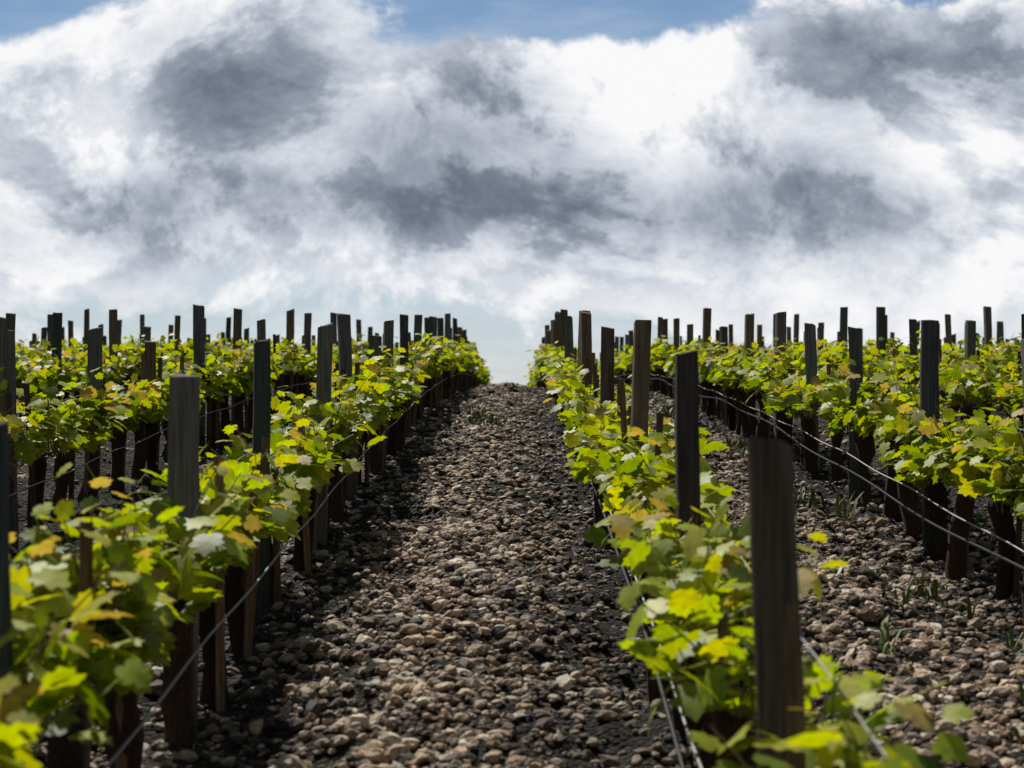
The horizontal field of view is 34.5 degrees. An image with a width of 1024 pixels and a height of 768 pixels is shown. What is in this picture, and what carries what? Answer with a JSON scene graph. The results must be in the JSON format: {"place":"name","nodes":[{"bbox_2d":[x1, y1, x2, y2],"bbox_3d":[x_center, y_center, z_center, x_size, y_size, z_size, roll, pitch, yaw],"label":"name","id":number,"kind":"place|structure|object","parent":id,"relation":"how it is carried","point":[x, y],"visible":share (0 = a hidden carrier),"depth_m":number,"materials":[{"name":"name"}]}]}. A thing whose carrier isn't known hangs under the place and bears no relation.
{"place":"outdoors","nodes":[
{"label":"outdoors","id":0,"kind":"place"},
{"bbox_2d":[0,330,1023,767],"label":"vine","id":1,"kind":"object","parent":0,"point":[30,706],"depth_m":5.58,"materials":[{"name":"green plant"}]},
{"bbox_2d":[0,0,1023,385],"label":"sky","id":2,"kind":"structure","parent":0,"point":[501,167],"materials":[{"name":"white"}]},
{"bbox_2d":[10,384,1023,767],"bbox_3d":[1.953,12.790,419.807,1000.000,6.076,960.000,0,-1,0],"label":"ground","id":3,"kind":"structure","parent":0,"point":[620,734],"depth_m":5.77,"materials":[{"name":"soil"}]},
{"bbox_2d":[0,304,1023,767],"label":"vineyard posts","id":4,"kind":"object","parent":3,"relation":"on","point":[772,530],"visible":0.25,"depth_m":6.74,"materials":[{"name":"brown wood"}]},
{"bbox_2d":[10,351,1023,767],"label":"trellis wires","id":5,"kind":"object","parent":4,"relation":"attached to","point":[124,745],"visible":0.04,"depth_m":5.43,"materials":[{"name":"grey metal"}]},
{"bbox_2d":[536,376,1023,767],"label":"irrigation hose","id":6,"kind":"object","parent":4,"relation":"attached to","point":[671,726],"visible":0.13,"depth_m":6.41,"materials":[{"name":"black"}]},
{"bbox_2d":[4,332,1023,767],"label":"vine trunks","id":7,"kind":"object","parent":3,"relation":"on","point":[788,640],"visible":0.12,"depth_m":6.25,"materials":[{"name":"brown wood"}]},
{"bbox_2d":[12,382,1023,767],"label":"gravel stones","id":8,"kind":"object","parent":3,"relation":"on","point":[312,684],"visible":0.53,"depth_m":5.48,"materials":[{"name":"grey gravel"}]},
{"bbox_2d":[454,382,1023,737],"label":"grass tufts","id":9,"kind":"object","parent":3,"relation":"on","point":[884,641],"visible":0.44,"depth_m":7.68,"materials":[{"name":"green plant"}]}
]}

